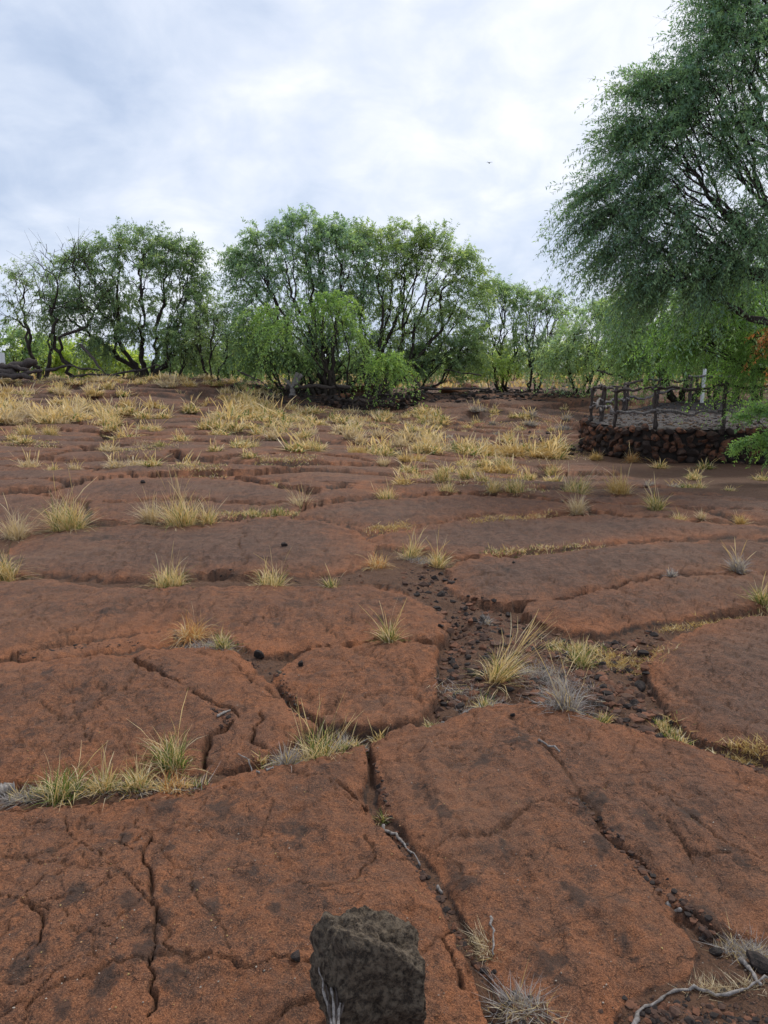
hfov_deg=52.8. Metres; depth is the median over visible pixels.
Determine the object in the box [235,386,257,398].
grass tuft
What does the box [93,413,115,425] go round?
grass tuft
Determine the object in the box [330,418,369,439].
grass tuft
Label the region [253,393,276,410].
grass tuft
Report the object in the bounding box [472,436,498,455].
grass tuft
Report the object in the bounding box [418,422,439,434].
grass tuft
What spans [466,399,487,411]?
grass tuft
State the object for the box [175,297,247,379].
kiawe tree
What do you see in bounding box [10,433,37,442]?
grass tuft
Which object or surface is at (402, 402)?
stone row
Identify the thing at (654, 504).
grass tuft
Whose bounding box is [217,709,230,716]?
twig
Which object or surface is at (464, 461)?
grass tuft
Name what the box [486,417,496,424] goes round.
grass tuft
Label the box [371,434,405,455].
grass tuft
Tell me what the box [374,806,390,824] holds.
grass tuft
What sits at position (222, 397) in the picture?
grass tuft
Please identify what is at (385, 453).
grass tuft
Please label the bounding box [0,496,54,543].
grass tuft
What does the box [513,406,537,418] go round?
grass tuft
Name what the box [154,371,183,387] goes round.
grass tuft
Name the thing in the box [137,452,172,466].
grass tuft
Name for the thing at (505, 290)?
kiawe tree
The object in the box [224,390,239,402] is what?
grass tuft
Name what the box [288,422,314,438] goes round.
grass tuft
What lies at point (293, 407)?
grass tuft
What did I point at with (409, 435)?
grass tuft
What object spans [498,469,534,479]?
grass tuft
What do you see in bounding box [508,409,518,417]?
grass tuft
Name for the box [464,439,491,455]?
grass tuft
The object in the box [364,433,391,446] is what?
grass tuft
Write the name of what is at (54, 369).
dead branch
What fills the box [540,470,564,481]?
grass tuft
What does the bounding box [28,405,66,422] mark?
grass tuft
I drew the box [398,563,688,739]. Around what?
gravel
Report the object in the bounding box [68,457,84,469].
grass tuft
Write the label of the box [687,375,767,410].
rail fence
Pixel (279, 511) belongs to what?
grass tuft
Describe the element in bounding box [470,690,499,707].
grass tuft
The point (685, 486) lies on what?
grass tuft
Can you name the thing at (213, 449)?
grass tuft
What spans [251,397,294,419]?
grass tuft
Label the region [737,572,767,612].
grass tuft
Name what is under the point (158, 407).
grass tuft
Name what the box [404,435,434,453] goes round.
grass tuft
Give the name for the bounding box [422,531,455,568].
grass tuft
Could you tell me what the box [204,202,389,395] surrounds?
kiawe tree
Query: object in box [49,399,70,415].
grass tuft
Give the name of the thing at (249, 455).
grass tuft
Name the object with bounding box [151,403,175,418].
grass tuft
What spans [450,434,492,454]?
grass tuft
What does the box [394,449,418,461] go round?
grass tuft
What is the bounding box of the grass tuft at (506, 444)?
[492,432,528,453]
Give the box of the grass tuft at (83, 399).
[77,396,93,410]
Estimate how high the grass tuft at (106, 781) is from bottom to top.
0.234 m
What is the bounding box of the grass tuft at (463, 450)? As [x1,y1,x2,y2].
[451,431,488,456]
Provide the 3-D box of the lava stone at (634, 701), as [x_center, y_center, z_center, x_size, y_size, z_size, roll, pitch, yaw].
[1.244,0.955,3.848,0.039,0.041,0.048,-12,11,41]
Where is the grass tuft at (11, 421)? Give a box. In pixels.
[0,402,28,424]
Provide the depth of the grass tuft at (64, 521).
7.97 m
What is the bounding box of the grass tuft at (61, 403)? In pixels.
[53,394,71,405]
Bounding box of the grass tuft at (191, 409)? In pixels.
[178,392,203,412]
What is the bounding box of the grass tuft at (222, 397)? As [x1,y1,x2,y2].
[216,389,228,399]
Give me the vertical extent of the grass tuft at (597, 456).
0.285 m
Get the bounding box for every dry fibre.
[318,967,331,1023]
[325,984,331,1023]
[330,987,335,1023]
[334,987,337,1022]
[336,1002,344,1023]
[337,1002,340,1023]
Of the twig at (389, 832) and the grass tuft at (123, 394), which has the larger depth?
the grass tuft at (123, 394)
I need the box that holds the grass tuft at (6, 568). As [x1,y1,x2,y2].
[0,547,40,581]
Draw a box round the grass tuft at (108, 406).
[93,397,124,412]
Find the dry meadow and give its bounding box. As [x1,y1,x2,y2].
[42,372,766,387]
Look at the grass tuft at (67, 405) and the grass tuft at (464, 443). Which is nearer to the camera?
the grass tuft at (464, 443)
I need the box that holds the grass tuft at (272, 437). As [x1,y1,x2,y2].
[259,421,286,440]
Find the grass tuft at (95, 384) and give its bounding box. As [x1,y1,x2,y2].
[85,376,101,385]
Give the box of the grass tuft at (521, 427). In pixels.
[514,423,526,429]
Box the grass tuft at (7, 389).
[0,383,14,391]
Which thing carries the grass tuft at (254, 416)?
on the ground at (308, 846)
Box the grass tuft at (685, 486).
[672,479,696,487]
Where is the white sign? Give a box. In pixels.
[0,353,4,362]
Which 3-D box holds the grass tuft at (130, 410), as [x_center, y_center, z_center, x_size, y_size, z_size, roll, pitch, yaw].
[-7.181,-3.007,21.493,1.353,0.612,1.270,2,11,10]
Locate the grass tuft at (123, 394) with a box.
[114,382,133,396]
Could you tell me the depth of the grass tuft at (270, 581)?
5.92 m
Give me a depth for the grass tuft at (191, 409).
22.39 m
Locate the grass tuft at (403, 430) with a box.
[394,422,417,438]
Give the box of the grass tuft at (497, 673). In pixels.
[447,609,564,695]
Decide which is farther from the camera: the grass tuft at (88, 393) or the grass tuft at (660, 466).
the grass tuft at (88, 393)
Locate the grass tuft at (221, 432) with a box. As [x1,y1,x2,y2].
[202,419,234,434]
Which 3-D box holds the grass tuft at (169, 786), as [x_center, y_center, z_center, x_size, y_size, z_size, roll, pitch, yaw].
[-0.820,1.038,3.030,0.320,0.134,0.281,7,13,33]
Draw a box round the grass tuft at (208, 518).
[191,494,225,526]
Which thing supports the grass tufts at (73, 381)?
on the ground at (308, 846)
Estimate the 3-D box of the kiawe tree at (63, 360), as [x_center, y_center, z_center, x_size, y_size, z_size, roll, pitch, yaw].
[-12.749,-8.385,30.996,5.042,6.403,2.356,-1,11,-7]
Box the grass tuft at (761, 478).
[750,472,767,480]
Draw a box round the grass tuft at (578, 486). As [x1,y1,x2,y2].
[555,464,603,494]
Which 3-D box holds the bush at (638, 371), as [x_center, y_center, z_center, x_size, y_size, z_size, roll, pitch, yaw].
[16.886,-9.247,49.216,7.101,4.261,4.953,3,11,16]
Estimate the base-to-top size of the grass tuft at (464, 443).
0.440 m
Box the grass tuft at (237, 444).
[223,435,260,447]
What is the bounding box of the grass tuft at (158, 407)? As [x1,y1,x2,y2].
[154,400,167,408]
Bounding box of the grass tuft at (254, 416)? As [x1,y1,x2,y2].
[235,396,269,420]
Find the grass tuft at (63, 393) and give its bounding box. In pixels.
[52,384,72,394]
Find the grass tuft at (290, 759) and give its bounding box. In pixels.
[263,738,309,769]
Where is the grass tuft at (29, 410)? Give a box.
[4,395,44,419]
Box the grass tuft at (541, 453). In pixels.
[525,438,561,458]
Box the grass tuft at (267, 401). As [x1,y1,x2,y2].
[258,394,274,405]
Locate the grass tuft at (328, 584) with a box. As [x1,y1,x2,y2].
[318,564,346,587]
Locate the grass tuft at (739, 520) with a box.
[730,510,751,524]
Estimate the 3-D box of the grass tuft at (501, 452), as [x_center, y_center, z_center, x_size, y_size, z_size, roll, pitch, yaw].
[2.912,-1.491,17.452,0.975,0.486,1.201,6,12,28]
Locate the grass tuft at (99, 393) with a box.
[89,384,104,395]
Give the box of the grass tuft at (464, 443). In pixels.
[445,436,480,451]
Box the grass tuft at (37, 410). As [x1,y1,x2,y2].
[24,401,55,418]
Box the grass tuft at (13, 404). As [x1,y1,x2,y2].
[1,394,24,411]
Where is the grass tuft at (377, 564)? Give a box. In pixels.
[356,544,402,571]
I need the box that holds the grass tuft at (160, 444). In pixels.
[152,439,164,446]
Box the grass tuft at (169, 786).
[136,762,194,796]
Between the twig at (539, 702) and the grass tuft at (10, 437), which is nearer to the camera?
the twig at (539, 702)
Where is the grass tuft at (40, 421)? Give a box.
[28,404,76,423]
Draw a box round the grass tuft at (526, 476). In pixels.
[519,465,540,481]
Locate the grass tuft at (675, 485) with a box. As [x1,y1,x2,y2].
[666,479,682,486]
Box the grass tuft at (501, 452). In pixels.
[495,436,523,457]
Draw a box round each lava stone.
[254,650,264,658]
[290,949,299,961]
[437,591,444,596]
[467,669,475,675]
[480,615,487,622]
[506,686,514,691]
[623,703,631,707]
[630,699,638,705]
[634,680,645,691]
[708,947,722,955]
[746,949,767,973]
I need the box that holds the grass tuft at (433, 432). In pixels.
[417,420,450,440]
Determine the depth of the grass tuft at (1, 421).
19.61 m
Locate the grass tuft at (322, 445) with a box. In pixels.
[313,435,333,449]
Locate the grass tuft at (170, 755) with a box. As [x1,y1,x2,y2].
[127,687,206,780]
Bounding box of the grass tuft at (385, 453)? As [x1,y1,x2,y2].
[367,437,397,457]
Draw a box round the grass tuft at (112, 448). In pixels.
[102,437,122,451]
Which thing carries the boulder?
on the ground at (308, 846)
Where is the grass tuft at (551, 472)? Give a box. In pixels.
[537,452,566,476]
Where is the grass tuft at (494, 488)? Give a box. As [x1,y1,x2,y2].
[483,465,504,494]
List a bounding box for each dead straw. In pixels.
[0,552,767,1023]
[456,919,767,1023]
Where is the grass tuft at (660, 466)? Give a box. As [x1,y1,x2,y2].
[646,457,669,468]
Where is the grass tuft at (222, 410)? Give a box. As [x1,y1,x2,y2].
[197,402,240,418]
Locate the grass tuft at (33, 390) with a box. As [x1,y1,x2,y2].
[20,383,45,394]
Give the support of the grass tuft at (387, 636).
on the ground at (308, 846)
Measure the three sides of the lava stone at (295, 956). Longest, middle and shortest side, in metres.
0.037 x 0.028 x 0.024 m
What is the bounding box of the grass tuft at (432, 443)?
[420,435,447,450]
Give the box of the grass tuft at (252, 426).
[239,414,262,429]
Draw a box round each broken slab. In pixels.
[337,384,379,392]
[337,393,350,397]
[441,386,468,393]
[462,383,479,387]
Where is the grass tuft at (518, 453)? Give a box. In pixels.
[498,441,532,457]
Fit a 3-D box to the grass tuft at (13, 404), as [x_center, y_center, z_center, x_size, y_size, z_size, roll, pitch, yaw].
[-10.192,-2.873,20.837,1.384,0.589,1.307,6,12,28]
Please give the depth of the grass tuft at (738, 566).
6.09 m
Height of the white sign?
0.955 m
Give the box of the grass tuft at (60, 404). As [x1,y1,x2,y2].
[47,395,82,412]
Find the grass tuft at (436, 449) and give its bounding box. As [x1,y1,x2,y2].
[421,435,452,455]
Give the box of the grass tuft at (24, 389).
[15,385,32,394]
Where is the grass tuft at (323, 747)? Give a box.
[278,689,363,763]
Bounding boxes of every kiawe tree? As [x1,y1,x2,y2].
[0,242,93,379]
[7,228,128,378]
[23,216,235,378]
[141,304,218,376]
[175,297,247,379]
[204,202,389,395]
[215,303,327,394]
[222,289,393,412]
[327,215,504,397]
[385,324,496,394]
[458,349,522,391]
[464,273,547,391]
[502,279,582,391]
[521,291,657,397]
[533,0,767,384]
[580,262,767,413]
[623,252,767,436]
[679,275,733,399]
[699,292,767,398]
[732,295,767,400]
[741,328,767,389]
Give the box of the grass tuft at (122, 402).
[114,394,138,406]
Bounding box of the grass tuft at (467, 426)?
[460,421,475,427]
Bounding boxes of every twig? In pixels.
[0,782,14,796]
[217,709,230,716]
[238,753,259,773]
[381,824,420,865]
[436,885,442,893]
[489,915,495,954]
[531,700,550,705]
[537,739,559,751]
[631,988,688,1023]
[665,901,681,911]
[688,974,767,996]
[738,957,762,984]
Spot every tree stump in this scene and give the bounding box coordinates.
[284,372,302,395]
[375,394,389,399]
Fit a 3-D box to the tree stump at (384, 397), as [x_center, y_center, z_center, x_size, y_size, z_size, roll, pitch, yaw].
[-0.041,-4.326,29.118,0.646,0.276,0.680,0,11,0]
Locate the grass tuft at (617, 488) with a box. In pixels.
[592,461,647,496]
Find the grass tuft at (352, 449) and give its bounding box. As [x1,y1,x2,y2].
[345,440,361,451]
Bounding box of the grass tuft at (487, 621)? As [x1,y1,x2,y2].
[474,614,492,626]
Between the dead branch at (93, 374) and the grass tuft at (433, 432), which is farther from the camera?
the dead branch at (93, 374)
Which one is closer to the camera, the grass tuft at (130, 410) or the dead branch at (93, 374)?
the grass tuft at (130, 410)
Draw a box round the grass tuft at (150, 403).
[140,395,158,407]
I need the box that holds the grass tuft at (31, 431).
[12,417,39,434]
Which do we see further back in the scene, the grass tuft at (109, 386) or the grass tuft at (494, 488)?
the grass tuft at (109, 386)
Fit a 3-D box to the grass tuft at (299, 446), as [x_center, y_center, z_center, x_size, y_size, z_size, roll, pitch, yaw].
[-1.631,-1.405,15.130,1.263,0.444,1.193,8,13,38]
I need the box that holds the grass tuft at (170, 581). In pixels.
[135,542,196,588]
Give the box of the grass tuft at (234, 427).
[218,407,247,432]
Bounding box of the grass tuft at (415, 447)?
[408,440,425,452]
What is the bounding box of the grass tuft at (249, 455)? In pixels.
[239,445,265,459]
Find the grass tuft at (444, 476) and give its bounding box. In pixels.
[425,459,455,482]
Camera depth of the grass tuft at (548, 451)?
17.86 m
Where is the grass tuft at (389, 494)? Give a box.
[371,476,399,500]
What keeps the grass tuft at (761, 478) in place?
on the ground at (308, 846)
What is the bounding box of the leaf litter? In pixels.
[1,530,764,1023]
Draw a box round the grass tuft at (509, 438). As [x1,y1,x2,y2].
[495,429,519,442]
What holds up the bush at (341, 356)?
on the ground at (308, 846)
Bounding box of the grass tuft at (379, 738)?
[367,717,390,742]
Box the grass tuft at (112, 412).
[94,397,125,417]
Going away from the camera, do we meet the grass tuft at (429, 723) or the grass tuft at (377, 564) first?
the grass tuft at (429, 723)
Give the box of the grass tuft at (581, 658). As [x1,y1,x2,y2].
[558,625,609,669]
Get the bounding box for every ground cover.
[0,407,695,802]
[362,508,767,766]
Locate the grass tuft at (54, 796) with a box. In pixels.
[10,740,115,809]
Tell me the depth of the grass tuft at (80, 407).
20.07 m
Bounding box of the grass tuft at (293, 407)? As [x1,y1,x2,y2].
[283,400,303,410]
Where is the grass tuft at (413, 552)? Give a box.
[395,526,429,559]
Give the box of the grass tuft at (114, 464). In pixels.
[101,451,133,468]
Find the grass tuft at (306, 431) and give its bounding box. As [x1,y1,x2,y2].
[305,423,318,435]
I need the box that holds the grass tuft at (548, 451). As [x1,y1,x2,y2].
[530,434,568,458]
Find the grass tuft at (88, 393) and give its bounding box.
[82,384,108,396]
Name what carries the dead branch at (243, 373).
attached to the kiawe tree at (251, 362)
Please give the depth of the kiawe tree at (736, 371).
27.63 m
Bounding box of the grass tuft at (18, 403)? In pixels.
[5,395,30,408]
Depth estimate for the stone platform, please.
16.75 m
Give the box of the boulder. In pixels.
[309,905,426,1023]
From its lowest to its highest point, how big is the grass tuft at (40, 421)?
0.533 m
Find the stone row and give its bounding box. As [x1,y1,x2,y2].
[321,393,420,410]
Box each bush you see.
[0,321,58,372]
[6,333,85,377]
[41,331,121,377]
[71,342,150,377]
[144,348,225,378]
[195,329,271,379]
[229,336,287,381]
[272,345,374,383]
[279,315,435,395]
[342,336,451,383]
[350,350,430,408]
[424,347,505,382]
[469,341,557,380]
[526,336,608,382]
[595,336,694,385]
[669,362,764,387]
[721,390,767,470]
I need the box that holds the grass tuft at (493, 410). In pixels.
[487,404,501,412]
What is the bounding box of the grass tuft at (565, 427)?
[552,419,576,429]
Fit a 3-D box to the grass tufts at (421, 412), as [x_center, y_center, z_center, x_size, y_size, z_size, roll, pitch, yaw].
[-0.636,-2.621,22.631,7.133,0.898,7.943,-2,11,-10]
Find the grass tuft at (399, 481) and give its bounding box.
[390,465,418,485]
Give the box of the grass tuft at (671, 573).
[655,564,677,576]
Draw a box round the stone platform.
[578,399,767,464]
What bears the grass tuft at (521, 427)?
on the ground at (308, 846)
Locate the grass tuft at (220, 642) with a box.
[205,623,238,650]
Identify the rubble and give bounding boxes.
[229,380,583,409]
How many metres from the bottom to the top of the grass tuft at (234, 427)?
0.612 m
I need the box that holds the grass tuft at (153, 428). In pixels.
[147,420,166,430]
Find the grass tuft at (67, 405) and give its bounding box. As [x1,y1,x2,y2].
[43,397,94,415]
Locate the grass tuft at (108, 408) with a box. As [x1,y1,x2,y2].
[90,403,116,417]
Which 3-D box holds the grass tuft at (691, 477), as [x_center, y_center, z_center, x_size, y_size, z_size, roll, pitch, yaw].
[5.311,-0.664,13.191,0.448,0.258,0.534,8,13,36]
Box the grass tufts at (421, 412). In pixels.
[247,403,459,434]
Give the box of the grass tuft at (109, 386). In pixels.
[99,374,115,389]
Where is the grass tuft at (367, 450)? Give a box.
[358,440,373,453]
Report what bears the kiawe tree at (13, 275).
on the ground at (308, 846)
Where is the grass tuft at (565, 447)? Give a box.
[537,426,581,451]
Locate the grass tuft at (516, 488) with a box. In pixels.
[496,465,535,494]
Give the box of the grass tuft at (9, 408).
[0,403,22,416]
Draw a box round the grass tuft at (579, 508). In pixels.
[551,482,594,515]
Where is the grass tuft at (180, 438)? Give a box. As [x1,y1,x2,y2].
[170,427,194,441]
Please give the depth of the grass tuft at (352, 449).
16.12 m
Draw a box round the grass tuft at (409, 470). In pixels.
[394,454,432,473]
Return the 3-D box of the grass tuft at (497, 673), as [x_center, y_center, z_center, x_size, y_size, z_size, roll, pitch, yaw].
[0.595,0.709,4.039,0.700,0.422,0.520,0,11,0]
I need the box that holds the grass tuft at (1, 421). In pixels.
[0,408,23,422]
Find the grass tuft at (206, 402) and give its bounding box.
[197,394,222,406]
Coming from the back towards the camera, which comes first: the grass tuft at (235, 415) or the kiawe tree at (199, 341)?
the kiawe tree at (199, 341)
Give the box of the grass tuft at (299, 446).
[270,430,324,452]
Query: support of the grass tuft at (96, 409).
on the ground at (308, 846)
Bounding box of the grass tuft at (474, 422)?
[470,414,482,424]
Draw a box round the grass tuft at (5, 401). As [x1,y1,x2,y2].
[0,392,22,406]
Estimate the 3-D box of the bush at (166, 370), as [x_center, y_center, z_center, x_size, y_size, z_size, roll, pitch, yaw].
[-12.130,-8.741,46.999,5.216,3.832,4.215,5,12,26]
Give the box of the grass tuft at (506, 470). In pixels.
[488,453,524,474]
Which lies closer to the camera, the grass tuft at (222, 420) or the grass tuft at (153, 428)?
the grass tuft at (153, 428)
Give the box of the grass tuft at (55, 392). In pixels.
[48,381,67,394]
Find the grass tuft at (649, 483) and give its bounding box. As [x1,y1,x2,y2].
[642,478,657,486]
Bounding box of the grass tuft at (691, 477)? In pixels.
[684,469,703,479]
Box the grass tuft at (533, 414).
[522,405,537,416]
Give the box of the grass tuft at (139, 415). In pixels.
[129,400,166,418]
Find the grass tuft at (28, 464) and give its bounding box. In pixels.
[10,448,47,467]
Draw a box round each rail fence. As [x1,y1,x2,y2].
[589,377,767,428]
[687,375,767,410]
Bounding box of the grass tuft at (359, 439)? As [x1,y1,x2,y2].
[349,430,369,443]
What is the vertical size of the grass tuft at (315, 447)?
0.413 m
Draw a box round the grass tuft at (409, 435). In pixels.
[382,421,421,440]
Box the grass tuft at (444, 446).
[427,430,454,450]
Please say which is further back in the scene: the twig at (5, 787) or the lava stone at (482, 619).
the lava stone at (482, 619)
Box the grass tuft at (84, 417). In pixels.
[60,402,98,421]
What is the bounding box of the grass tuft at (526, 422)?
[520,417,529,424]
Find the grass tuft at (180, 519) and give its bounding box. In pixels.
[143,464,212,529]
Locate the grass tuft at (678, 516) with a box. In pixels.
[668,508,688,519]
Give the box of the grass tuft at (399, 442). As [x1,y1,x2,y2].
[390,430,413,448]
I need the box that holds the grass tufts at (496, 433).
[414,427,539,446]
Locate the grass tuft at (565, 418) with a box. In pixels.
[560,409,577,420]
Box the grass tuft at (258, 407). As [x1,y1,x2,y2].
[247,401,268,411]
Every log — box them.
[0,358,37,377]
[0,363,28,370]
[0,369,22,378]
[0,373,33,379]
[21,369,42,374]
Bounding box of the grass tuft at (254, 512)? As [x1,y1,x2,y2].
[243,506,261,518]
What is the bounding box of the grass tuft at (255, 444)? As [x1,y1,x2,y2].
[233,429,264,446]
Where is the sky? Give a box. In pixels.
[0,0,767,367]
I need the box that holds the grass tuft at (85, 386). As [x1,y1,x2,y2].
[80,380,97,390]
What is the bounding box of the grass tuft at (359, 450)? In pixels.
[347,442,367,452]
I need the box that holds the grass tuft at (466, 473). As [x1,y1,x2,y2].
[450,451,481,479]
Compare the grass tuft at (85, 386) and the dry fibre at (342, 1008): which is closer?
the dry fibre at (342, 1008)
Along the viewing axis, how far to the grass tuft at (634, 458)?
16.76 m
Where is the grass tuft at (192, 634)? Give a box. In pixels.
[161,606,221,648]
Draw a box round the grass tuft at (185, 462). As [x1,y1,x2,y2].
[170,449,200,464]
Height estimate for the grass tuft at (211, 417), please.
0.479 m
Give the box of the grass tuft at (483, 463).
[473,450,500,466]
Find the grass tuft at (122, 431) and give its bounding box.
[99,420,152,439]
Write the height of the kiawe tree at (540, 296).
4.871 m
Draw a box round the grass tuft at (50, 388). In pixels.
[46,382,69,391]
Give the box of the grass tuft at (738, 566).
[719,537,753,573]
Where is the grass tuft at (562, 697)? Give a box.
[527,639,604,720]
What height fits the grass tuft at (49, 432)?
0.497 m
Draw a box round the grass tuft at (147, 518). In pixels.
[122,486,166,523]
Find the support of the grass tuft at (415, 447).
on the ground at (308, 846)
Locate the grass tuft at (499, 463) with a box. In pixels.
[489,447,517,468]
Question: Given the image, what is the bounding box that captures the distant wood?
[6,358,760,373]
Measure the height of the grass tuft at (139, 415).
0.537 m
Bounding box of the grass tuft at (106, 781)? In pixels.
[77,740,136,810]
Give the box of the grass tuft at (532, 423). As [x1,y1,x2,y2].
[524,415,537,426]
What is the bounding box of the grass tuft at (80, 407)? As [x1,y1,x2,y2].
[58,402,83,420]
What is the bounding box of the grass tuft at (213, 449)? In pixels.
[204,436,224,451]
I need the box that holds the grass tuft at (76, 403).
[64,393,92,412]
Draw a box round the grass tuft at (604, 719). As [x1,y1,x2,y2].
[589,707,619,723]
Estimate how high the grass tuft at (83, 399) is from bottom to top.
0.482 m
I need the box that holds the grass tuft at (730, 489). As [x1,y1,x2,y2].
[722,486,739,490]
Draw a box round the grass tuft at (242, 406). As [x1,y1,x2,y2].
[218,396,258,411]
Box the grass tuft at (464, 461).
[453,450,478,465]
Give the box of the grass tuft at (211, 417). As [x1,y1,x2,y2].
[203,408,218,423]
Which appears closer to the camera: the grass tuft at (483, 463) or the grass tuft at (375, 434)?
the grass tuft at (483, 463)
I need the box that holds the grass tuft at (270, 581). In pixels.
[247,547,293,590]
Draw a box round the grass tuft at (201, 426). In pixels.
[188,415,213,429]
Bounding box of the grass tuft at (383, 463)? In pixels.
[374,449,391,466]
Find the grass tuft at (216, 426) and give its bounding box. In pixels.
[199,409,226,429]
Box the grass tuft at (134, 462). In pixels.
[124,452,146,465]
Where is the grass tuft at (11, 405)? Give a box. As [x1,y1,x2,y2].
[0,398,28,416]
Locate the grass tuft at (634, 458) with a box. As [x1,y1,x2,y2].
[617,444,649,463]
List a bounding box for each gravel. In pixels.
[1,540,767,1023]
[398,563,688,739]
[587,399,767,430]
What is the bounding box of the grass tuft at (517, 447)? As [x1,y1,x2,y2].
[504,437,530,452]
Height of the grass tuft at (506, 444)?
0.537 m
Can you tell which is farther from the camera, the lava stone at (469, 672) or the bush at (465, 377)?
the bush at (465, 377)
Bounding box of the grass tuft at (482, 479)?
[473,470,489,482]
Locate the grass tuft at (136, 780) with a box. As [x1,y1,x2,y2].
[101,746,168,801]
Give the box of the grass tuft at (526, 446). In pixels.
[520,431,543,452]
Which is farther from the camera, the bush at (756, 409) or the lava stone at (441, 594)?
the bush at (756, 409)
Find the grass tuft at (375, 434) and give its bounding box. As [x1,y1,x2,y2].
[359,419,392,437]
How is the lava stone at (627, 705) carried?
on the ground at (308, 846)
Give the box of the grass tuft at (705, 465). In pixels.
[693,457,721,469]
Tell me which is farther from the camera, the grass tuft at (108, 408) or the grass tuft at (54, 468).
the grass tuft at (108, 408)
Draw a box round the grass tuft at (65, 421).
[55,411,74,423]
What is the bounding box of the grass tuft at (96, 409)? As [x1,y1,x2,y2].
[85,400,103,414]
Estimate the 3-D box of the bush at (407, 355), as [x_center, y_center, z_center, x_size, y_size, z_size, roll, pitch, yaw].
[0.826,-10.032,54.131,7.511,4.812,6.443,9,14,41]
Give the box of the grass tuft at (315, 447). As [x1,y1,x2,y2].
[298,434,324,451]
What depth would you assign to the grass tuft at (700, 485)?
11.72 m
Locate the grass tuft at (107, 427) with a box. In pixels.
[94,412,120,432]
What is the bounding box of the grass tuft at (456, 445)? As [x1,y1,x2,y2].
[434,434,476,450]
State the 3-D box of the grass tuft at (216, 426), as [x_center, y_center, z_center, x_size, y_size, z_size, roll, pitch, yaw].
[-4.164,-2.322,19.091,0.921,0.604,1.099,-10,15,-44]
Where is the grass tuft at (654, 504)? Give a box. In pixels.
[630,477,672,510]
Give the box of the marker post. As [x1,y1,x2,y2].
[700,369,706,402]
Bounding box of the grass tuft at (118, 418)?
[100,406,130,424]
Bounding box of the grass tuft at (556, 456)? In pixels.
[547,443,573,459]
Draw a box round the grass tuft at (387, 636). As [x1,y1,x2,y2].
[361,598,407,642]
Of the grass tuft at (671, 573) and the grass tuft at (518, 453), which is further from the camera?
the grass tuft at (518, 453)
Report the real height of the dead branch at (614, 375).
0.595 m
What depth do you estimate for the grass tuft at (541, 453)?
17.60 m
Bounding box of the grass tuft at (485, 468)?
[477,457,498,472]
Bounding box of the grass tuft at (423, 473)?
[405,456,431,477]
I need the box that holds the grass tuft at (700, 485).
[686,476,709,487]
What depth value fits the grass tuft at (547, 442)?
18.83 m
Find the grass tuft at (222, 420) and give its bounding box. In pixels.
[210,413,235,426]
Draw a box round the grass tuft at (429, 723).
[424,717,438,726]
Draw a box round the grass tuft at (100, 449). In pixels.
[94,441,109,450]
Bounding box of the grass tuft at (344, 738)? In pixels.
[328,718,368,754]
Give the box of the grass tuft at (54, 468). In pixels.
[43,460,61,469]
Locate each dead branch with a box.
[45,365,99,371]
[70,373,120,377]
[80,344,105,373]
[109,364,159,376]
[237,370,272,393]
[285,383,351,390]
[407,372,428,397]
[407,386,490,389]
[444,369,481,375]
[597,369,638,387]
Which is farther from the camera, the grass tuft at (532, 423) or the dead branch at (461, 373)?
the dead branch at (461, 373)
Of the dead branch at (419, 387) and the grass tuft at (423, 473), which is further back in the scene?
the dead branch at (419, 387)
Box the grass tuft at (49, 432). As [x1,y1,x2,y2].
[35,416,69,435]
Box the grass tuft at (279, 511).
[268,506,287,515]
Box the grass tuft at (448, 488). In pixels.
[435,475,459,494]
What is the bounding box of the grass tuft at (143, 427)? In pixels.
[126,419,154,429]
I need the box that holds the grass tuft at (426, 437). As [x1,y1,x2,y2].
[411,426,449,444]
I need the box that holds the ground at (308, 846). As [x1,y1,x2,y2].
[0,368,767,1023]
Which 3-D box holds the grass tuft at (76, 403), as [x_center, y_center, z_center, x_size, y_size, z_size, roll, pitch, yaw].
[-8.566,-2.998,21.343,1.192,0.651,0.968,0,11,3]
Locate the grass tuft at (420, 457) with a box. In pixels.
[408,443,434,462]
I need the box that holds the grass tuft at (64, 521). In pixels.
[14,463,101,536]
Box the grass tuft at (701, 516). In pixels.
[695,508,708,521]
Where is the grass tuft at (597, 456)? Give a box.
[586,449,603,460]
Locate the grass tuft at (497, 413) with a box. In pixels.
[487,408,498,416]
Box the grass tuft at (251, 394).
[239,389,261,401]
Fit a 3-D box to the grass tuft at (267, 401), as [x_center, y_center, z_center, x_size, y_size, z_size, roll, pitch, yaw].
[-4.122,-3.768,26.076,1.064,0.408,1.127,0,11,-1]
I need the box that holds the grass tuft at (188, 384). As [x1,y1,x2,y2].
[173,375,199,386]
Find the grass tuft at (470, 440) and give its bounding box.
[461,437,479,446]
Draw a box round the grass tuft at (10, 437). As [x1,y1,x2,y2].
[0,427,26,440]
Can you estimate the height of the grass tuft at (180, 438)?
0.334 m
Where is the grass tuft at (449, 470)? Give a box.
[430,461,457,471]
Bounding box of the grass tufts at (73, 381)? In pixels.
[0,371,282,398]
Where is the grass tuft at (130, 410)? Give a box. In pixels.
[110,395,148,415]
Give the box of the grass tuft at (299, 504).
[283,481,320,508]
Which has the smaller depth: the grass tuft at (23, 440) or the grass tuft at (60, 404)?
the grass tuft at (23, 440)
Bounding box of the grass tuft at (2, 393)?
[0,383,14,398]
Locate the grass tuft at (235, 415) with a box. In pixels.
[203,395,261,420]
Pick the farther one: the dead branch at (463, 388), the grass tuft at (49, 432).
the dead branch at (463, 388)
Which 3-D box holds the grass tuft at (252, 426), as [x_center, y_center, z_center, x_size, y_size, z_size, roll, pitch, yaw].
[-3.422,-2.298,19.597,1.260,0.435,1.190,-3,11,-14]
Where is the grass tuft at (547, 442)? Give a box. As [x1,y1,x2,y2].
[536,431,561,450]

